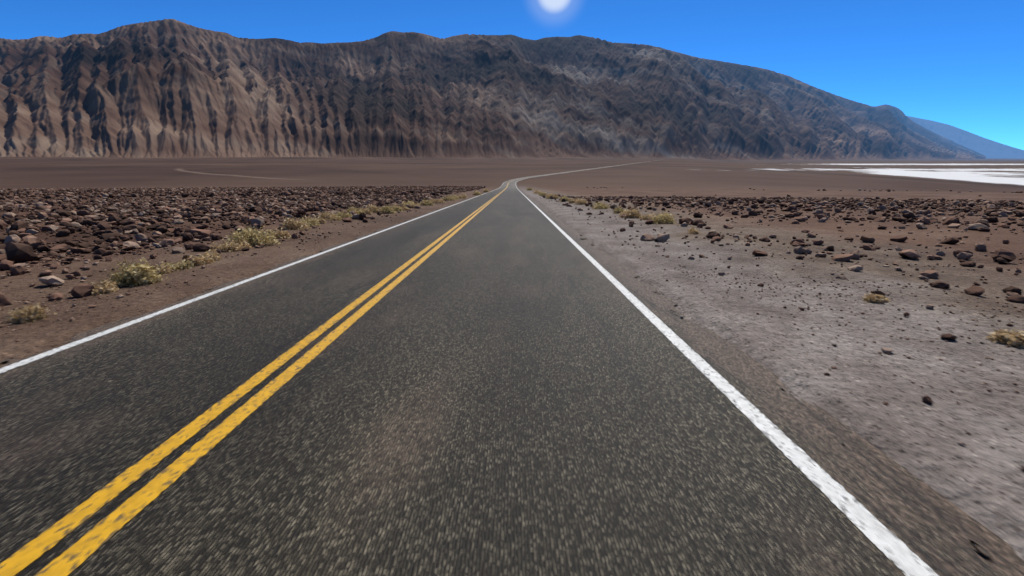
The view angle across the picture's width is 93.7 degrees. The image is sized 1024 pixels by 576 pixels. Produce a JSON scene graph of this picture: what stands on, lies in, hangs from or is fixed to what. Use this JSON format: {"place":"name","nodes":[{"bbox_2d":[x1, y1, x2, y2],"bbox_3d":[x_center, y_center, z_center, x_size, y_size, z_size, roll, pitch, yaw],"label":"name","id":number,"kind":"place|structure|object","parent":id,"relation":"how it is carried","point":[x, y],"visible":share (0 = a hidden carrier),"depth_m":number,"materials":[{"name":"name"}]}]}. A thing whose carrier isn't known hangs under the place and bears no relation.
{"place":"outdoors","nodes":[
{"label":"outdoors","id":0,"kind":"place"},
{"bbox_2d":[0,19,985,159],"bbox_3d":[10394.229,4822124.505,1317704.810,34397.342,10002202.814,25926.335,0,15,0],"label":"mountain range","id":1,"kind":"structure","parent":0,"point":[166,88],"depth_m":5092.70,"materials":[{"name":"brown stone"}]},
{"bbox_2d":[0,160,1023,575],"bbox_3d":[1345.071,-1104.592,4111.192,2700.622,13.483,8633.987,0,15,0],"label":"road","id":2,"kind":"structure","parent":0,"point":[510,380],"depth_m":2.93,"materials":[{"name":"grey asphalt"}]},
{"bbox_2d":[0,175,537,372],"bbox_3d":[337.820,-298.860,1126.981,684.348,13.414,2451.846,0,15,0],"label":"white line","id":3,"kind":"object","parent":2,"relation":"on","point":[43,355],"visible":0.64,"depth_m":5.66,"materials":[{"name":"paint"}]},
{"bbox_2d":[0,175,540,575],"bbox_3d":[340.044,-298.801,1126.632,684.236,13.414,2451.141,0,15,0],"label":"yellow line","id":4,"kind":"object","parent":2,"relation":"on","point":[22,558],"visible":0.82,"depth_m":2.67,"materials":[{"name":"paint"}]},
{"bbox_2d":[34,171,571,575],"bbox_3d":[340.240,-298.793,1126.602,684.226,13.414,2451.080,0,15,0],"label":"yellow line","id":5,"kind":"object","parent":2,"relation":"on","point":[70,559],"visible":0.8,"depth_m":2.65,"materials":[{"name":"paint"}]},
{"bbox_2d":[515,161,938,575],"bbox_3d":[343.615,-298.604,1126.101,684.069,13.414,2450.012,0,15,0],"label":"white line","id":6,"kind":"object","parent":2,"relation":"on","point":[891,545],"visible":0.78,"depth_m":2.74,"materials":[{"name":"paint"}]},
{"bbox_2d":[0,157,1023,560],"bbox_3d":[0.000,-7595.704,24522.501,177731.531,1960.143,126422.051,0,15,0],"label":"ground","id":7,"kind":"structure","parent":0,"point":[914,435],"depth_m":8.48,"materials":[{"name":"brown soil"}]},
{"bbox_2d":[5,303,56,323],"bbox_3d":[-5.468,0.288,5.409,0.502,0.235,0.434,0,15,0],"label":"shrub","id":8,"kind":"object","parent":7,"relation":"on","point":[35,312],"visible":0.92,"depth_m":5.38,"materials":[{"name":"beige plant"}]},
{"bbox_2d":[87,279,118,294],"bbox_3d":[-5.874,-0.014,6.853,0.430,0.241,0.418,13,20,39],"label":"shrub","id":9,"kind":"object","parent":7,"relation":"on","point":[106,287],"visible":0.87,"depth_m":6.81,"materials":[{"name":"beige plant"}]},
{"bbox_2d":[96,255,167,286],"bbox_3d":[-5.859,-0.267,7.417,0.904,0.509,0.920,-6,16,-22],"label":"shrub","id":10,"kind":"object","parent":7,"relation":"on","point":[138,274],"visible":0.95,"depth_m":7.34,"materials":[{"name":"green plant"}]},
{"bbox_2d":[153,261,171,273],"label":"shrub","id":11,"kind":"object","parent":7,"relation":"on","point":[162,268],"visible":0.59,"depth_m":8.33,"materials":[{"name":"beige plant"}]},
{"bbox_2d":[156,260,193,270],"bbox_3d":[-6.158,-0.405,8.778,0.595,0.200,0.607,9,17,30],"label":"shrub","id":12,"kind":"object","parent":7,"relation":"on","point":[178,266],"visible":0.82,"depth_m":8.77,"materials":[{"name":"beige plant"}]},
{"bbox_2d":[182,253,214,265],"bbox_3d":[-6.090,-0.558,9.212,0.489,0.303,0.606,5,16,18],"label":"shrub","id":13,"kind":"object","parent":7,"relation":"on","point":[200,261],"visible":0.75,"depth_m":9.19,"materials":[{"name":"beige plant"}]},
{"bbox_2d":[198,248,221,260],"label":"shrub","id":14,"kind":"object","parent":7,"relation":"on","point":[214,255],"visible":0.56,"depth_m":9.71,"materials":[{"name":"beige plant"}]},
{"bbox_2d":[210,240,243,251],"bbox_3d":[-6.655,-0.969,11.115,0.835,0.297,0.526,0,15,0],"label":"shrub","id":15,"kind":"object","parent":7,"relation":"on","point":[229,247],"visible":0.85,"depth_m":11.06,"materials":[{"name":"beige plant"}]},
{"bbox_2d":[229,238,254,247],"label":"shrub","id":16,"kind":"object","parent":7,"relation":"on","point":[245,243],"visible":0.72,"depth_m":11.75,"materials":[{"name":"beige plant"}]},
{"bbox_2d":[222,224,281,245],"bbox_3d":[-6.689,-1.368,12.313,1.332,0.546,1.412,-11,18,-35],"label":"shrub","id":17,"kind":"object","parent":7,"relation":"on","point":[259,236],"visible":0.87,"depth_m":12.12,"materials":[{"name":"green plant"}]},
{"bbox_2d":[266,228,290,238],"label":"shrub","id":18,"kind":"object","parent":7,"relation":"on","point":[284,234],"visible":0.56,"depth_m":13.63,"materials":[{"name":"beige plant"}]},
{"bbox_2d":[280,216,309,229],"bbox_3d":[-7.212,-2.151,15.940,0.993,0.504,0.827,0,15,0],"label":"shrub","id":19,"kind":"object","parent":7,"relation":"on","point":[293,224],"visible":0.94,"depth_m":15.80,"materials":[{"name":"beige plant"}]},
{"bbox_2d":[300,217,319,226],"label":"shrub","id":20,"kind":"object","parent":7,"relation":"on","point":[311,223],"visible":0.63,"depth_m":17.07,"materials":[{"name":"beige plant"}]},
{"bbox_2d":[305,216,328,223],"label":"shrub","id":21,"kind":"object","parent":7,"relation":"on","point":[322,220],"visible":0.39,"depth_m":18.22,"materials":[{"name":"beige plant"}]},
{"bbox_2d":[317,211,337,220],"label":"shrub","id":22,"kind":"object","parent":7,"relation":"on","point":[326,215],"visible":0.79,"depth_m":19.75,"materials":[{"name":"beige plant"}]},
{"bbox_2d":[330,212,342,219],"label":"shrub","id":23,"kind":"object","parent":7,"relation":"on","point":[338,217],"visible":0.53,"depth_m":20.05,"materials":[{"name":"beige plant"}]},
{"bbox_2d":[335,211,352,217],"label":"shrub","id":24,"kind":"object","parent":7,"relation":"on","point":[344,215],"visible":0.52,"depth_m":21.09,"materials":[{"name":"beige plant"}]},
{"bbox_2d":[345,204,364,214],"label":"shrub","id":25,"kind":"object","parent":7,"relation":"on","point":[358,211],"visible":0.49,"depth_m":22.80,"materials":[{"name":"beige plant"}]},
{"bbox_2d":[361,207,373,213],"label":"shrub","id":26,"kind":"object","parent":7,"relation":"on","point":[367,211],"visible":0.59,"depth_m":24.09,"materials":[{"name":"beige plant"}]},
{"bbox_2d":[365,204,380,212],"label":"shrub","id":27,"kind":"object","parent":7,"relation":"on","point":[374,208],"visible":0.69,"depth_m":25.20,"materials":[{"name":"beige plant"}]},
{"bbox_2d":[376,204,395,213],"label":"shrub","id":28,"kind":"object","parent":7,"relation":"on","point":[387,209],"visible":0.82,"depth_m":25.00,"materials":[{"name":"beige plant"}]},
{"bbox_2d":[392,204,402,211],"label":"shrub","id":29,"kind":"object","parent":7,"relation":"on","point":[400,209],"visible":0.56,"depth_m":27.04,"materials":[{"name":"beige plant"}]},
{"bbox_2d":[401,201,413,205],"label":"shrub","id":30,"kind":"object","parent":7,"relation":"on","point":[406,203],"visible":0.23,"depth_m":31.59,"materials":[{"name":"beige plant"}]},
{"bbox_2d":[409,202,421,207],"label":"shrub","id":31,"kind":"object","parent":7,"relation":"on","point":[413,205],"visible":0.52,"depth_m":30.84,"materials":[{"name":"beige plant"}]},
{"bbox_2d":[419,198,433,205],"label":"shrub","id":32,"kind":"object","parent":7,"relation":"on","point":[427,203],"visible":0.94,"depth_m":34.39,"materials":[{"name":"beige plant"}]},
{"bbox_2d":[430,198,446,202],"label":"shrub","id":33,"kind":"object","parent":7,"relation":"on","point":[439,201],"visible":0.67,"depth_m":38.27,"materials":[{"name":"beige plant"}]},
{"bbox_2d":[440,195,457,200],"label":"shrub","id":34,"kind":"object","parent":7,"relation":"on","point":[448,198],"visible":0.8,"depth_m":44.30,"materials":[{"name":"beige plant"}]},
{"bbox_2d":[457,192,467,198],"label":"shrub","id":35,"kind":"object","parent":7,"relation":"on","point":[463,196],"visible":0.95,"depth_m":50.35,"materials":[{"name":"beige plant"}]},
{"bbox_2d":[0,185,1023,470],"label":"rocks","id":36,"kind":"object","parent":7,"relation":"on","point":[20,247],"visible":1,"depth_m":21.05,"materials":[{"name":"stone"}]},
{"bbox_2d":[545,193,559,198],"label":"shrub","id":37,"kind":"object","parent":7,"relation":"on","point":[549,195],"visible":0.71,"depth_m":48.71,"materials":[{"name":"beige plant"}]},
{"bbox_2d":[558,195,569,201],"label":"shrub","id":38,"kind":"object","parent":7,"relation":"on","point":[566,198],"visible":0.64,"depth_m":41.01,"materials":[{"name":"beige plant"}]},
{"bbox_2d":[568,198,576,203],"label":"shrub","id":39,"kind":"object","parent":7,"relation":"on","point":[571,200],"visible":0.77,"depth_m":37.12,"materials":[{"name":"beige plant"}]},
{"bbox_2d":[574,198,587,204],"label":"shrub","id":40,"kind":"object","parent":7,"relation":"on","point":[583,202],"visible":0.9,"depth_m":34.75,"materials":[{"name":"beige plant"}]},
{"bbox_2d":[590,201,609,208],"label":"shrub","id":41,"kind":"object","parent":7,"relation":"on","point":[600,205],"visible":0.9,"depth_m":28.16,"materials":[{"name":"beige plant"}]},
{"bbox_2d":[613,205,627,213],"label":"shrub","id":42,"kind":"object","parent":7,"relation":"on","point":[618,210],"visible":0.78,"depth_m":24.17,"materials":[{"name":"beige plant"}]},
{"bbox_2d":[618,208,642,217],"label":"shrub","id":43,"kind":"object","parent":7,"relation":"on","point":[634,213],"visible":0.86,"depth_m":20.92,"materials":[{"name":"beige plant"}]},
{"bbox_2d":[639,213,655,219],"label":"shrub","id":44,"kind":"object","parent":7,"relation":"on","point":[648,217],"visible":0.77,"depth_m":20.09,"materials":[{"name":"beige plant"}]},
{"bbox_2d":[652,211,678,223],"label":"shrub","id":45,"kind":"object","parent":7,"relation":"on","point":[662,218],"visible":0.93,"depth_m":17.90,"materials":[{"name":"yellow plant"}]},
{"bbox_2d":[687,226,700,233],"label":"shrub","id":46,"kind":"object","parent":7,"relation":"on","point":[693,230],"visible":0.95,"depth_m":14.19,"materials":[{"name":"beige plant"}]},
{"bbox_2d":[860,293,890,302],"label":"shrub","id":47,"kind":"object","parent":7,"relation":"on","point":[873,298],"visible":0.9,"depth_m":6.15,"materials":[{"name":"beige plant"}]},
{"bbox_2d":[981,328,1023,348],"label":"shrub","id":48,"kind":"object","parent":7,"relation":"on","point":[1012,339],"visible":0.98,"depth_m":4.56,"materials":[{"name":"beige plant"}]},
{"bbox_2d":[0,0,1023,149],"label":"sky","id":49,"kind":"structure","parent":0,"point":[959,64],"materials":[{"name":"blue"}]},
{"bbox_2d":[907,116,1023,157],"bbox_3d":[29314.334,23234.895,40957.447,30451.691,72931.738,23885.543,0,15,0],"label":"mountain range","id":50,"kind":"structure","parent":0,"point":[987,148],"depth_m":29646.17,"materials":[{"name":"stone"}]}
]}

